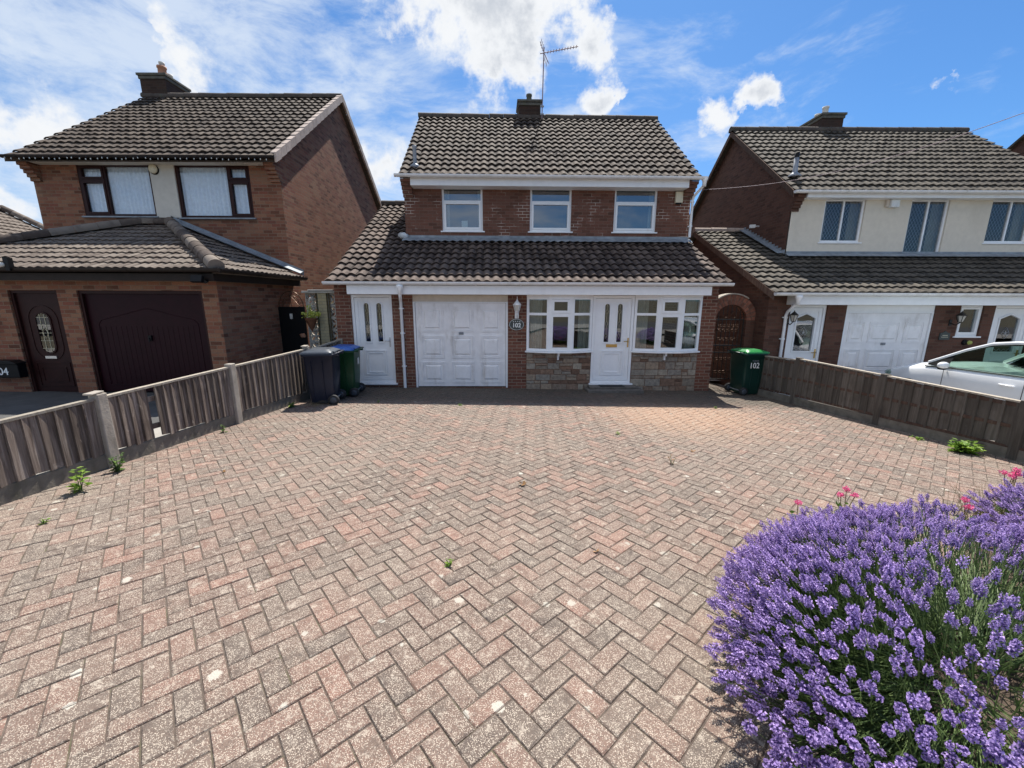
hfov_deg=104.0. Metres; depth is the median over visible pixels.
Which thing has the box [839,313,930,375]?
garage door
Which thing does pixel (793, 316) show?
wall lantern
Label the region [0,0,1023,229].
sky
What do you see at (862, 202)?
window
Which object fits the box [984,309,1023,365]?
door
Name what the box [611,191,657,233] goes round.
window
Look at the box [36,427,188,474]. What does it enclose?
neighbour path
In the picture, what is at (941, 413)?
wooden fence
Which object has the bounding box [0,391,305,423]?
neighbour driveway
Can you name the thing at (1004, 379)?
parked car
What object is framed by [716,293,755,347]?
arched wall
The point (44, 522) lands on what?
seedling
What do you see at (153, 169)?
alarm box
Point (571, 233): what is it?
detached house
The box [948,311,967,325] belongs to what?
wall lantern
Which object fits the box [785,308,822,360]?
door
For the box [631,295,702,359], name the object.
bow window
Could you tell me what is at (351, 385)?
wheelie bin
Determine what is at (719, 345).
iron gate
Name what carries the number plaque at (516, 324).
attached to the detached house at (571, 233)
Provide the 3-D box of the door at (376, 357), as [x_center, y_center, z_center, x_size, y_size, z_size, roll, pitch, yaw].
[-3.214,-1.038,9.340,0.800,1.913,0.117,0,12,0]
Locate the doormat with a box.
[599,385,624,386]
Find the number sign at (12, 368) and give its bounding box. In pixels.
[0,359,28,377]
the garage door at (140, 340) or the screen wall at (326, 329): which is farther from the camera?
the screen wall at (326, 329)
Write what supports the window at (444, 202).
in the detached house at (571, 233)
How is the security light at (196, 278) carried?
attached to the detached house at (99, 291)
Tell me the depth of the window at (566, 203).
10.56 m
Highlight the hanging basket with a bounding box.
[301,297,320,331]
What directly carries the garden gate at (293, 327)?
attached to the detached house at (99, 291)
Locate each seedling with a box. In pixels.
[38,518,50,524]
[444,558,453,566]
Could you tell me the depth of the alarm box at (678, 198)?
10.44 m
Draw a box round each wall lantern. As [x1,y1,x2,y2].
[513,298,520,317]
[786,311,797,324]
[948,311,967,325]
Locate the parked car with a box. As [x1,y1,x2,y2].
[886,341,1023,399]
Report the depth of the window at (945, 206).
10.78 m
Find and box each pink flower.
[788,499,802,521]
[834,486,859,512]
[951,496,975,531]
[995,467,1022,514]
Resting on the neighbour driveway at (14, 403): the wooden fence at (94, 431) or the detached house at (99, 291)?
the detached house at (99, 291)
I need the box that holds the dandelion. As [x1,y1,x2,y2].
[947,438,985,455]
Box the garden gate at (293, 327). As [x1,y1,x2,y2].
[278,291,308,352]
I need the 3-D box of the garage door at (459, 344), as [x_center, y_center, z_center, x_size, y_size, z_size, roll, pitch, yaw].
[-1.189,-0.906,9.400,2.077,1.955,0.079,0,12,-1]
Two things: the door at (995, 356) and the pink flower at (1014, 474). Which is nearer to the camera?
the pink flower at (1014, 474)
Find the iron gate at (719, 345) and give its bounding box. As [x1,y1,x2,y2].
[710,305,743,379]
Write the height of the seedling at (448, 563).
0.063 m
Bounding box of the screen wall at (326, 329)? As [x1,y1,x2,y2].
[301,290,337,347]
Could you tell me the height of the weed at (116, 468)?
0.208 m
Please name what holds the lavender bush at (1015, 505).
on the flower bed at (1013, 681)
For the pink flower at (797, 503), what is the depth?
3.01 m
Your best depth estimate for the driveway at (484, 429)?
2.64 m
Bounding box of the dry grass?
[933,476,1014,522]
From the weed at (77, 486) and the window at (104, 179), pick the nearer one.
the weed at (77, 486)
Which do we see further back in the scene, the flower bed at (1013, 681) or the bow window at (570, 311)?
the bow window at (570, 311)
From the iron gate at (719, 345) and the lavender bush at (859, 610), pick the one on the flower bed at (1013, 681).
the lavender bush at (859, 610)
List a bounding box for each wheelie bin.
[299,347,346,404]
[332,344,365,396]
[724,348,769,395]
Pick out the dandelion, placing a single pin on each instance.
(963, 446)
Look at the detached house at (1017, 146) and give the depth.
13.74 m
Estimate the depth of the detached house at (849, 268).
10.70 m
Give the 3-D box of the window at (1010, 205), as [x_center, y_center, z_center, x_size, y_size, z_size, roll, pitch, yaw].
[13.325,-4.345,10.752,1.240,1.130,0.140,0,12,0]
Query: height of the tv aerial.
2.329 m
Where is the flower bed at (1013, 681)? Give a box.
[788,530,1023,767]
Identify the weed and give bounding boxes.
[66,466,92,492]
[108,452,125,472]
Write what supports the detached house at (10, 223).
on the ground
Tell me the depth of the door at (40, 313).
7.83 m
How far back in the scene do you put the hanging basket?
9.29 m
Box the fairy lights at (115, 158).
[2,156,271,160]
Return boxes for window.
[76,165,158,217]
[175,165,256,219]
[441,189,484,231]
[525,295,593,359]
[528,190,572,232]
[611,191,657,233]
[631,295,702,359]
[817,200,864,243]
[902,200,948,251]
[953,306,982,337]
[982,200,1023,243]
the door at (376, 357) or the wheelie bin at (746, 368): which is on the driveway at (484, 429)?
the wheelie bin at (746, 368)
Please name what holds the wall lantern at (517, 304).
attached to the detached house at (571, 233)
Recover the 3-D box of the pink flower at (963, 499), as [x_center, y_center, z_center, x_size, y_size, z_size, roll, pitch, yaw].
[3.470,1.061,3.054,0.126,0.398,0.146,0,12,0]
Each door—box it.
[15,293,78,391]
[84,294,211,390]
[354,298,393,379]
[415,303,505,385]
[592,298,631,379]
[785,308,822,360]
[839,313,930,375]
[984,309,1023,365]
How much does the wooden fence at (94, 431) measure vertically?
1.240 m
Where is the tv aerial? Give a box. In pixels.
[540,39,577,118]
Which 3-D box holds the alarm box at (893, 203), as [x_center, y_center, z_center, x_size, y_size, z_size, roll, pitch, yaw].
[10.037,-4.774,10.553,0.300,0.220,0.124,0,12,0]
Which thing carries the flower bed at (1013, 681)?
on the driveway at (484, 429)
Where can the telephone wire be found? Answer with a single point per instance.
(878, 160)
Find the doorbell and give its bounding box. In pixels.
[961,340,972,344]
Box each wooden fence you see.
[0,339,342,505]
[756,356,1023,462]
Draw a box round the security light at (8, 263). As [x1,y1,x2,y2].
[0,256,14,270]
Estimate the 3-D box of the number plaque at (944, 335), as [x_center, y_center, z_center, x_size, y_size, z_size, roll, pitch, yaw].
[10.214,-1.149,9.445,0.240,0.210,0.026,0,12,0]
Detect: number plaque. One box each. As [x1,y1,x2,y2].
[509,319,523,329]
[938,331,950,339]
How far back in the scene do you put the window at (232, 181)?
9.76 m
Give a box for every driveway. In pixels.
[0,383,1023,767]
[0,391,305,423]
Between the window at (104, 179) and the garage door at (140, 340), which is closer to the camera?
the garage door at (140, 340)
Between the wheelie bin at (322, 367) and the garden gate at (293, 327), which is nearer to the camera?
the wheelie bin at (322, 367)
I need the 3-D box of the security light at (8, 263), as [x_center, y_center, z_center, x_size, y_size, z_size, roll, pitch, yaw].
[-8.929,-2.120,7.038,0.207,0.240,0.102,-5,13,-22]
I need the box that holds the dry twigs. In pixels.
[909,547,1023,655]
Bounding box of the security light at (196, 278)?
[190,275,208,283]
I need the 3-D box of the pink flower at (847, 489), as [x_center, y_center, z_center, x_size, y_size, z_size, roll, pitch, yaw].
[2.589,1.016,3.129,0.128,0.432,0.182,0,12,0]
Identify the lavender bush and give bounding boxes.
[702,493,1023,767]
[963,471,1023,579]
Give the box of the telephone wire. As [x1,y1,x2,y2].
[704,113,1022,189]
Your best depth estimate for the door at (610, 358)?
9.43 m
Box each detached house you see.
[0,61,381,392]
[0,205,43,234]
[321,93,734,393]
[687,106,1023,395]
[1007,134,1023,155]
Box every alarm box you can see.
[148,164,158,174]
[674,192,682,204]
[884,199,900,207]
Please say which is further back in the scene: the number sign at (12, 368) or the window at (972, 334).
the window at (972, 334)
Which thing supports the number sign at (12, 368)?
attached to the detached house at (99, 291)

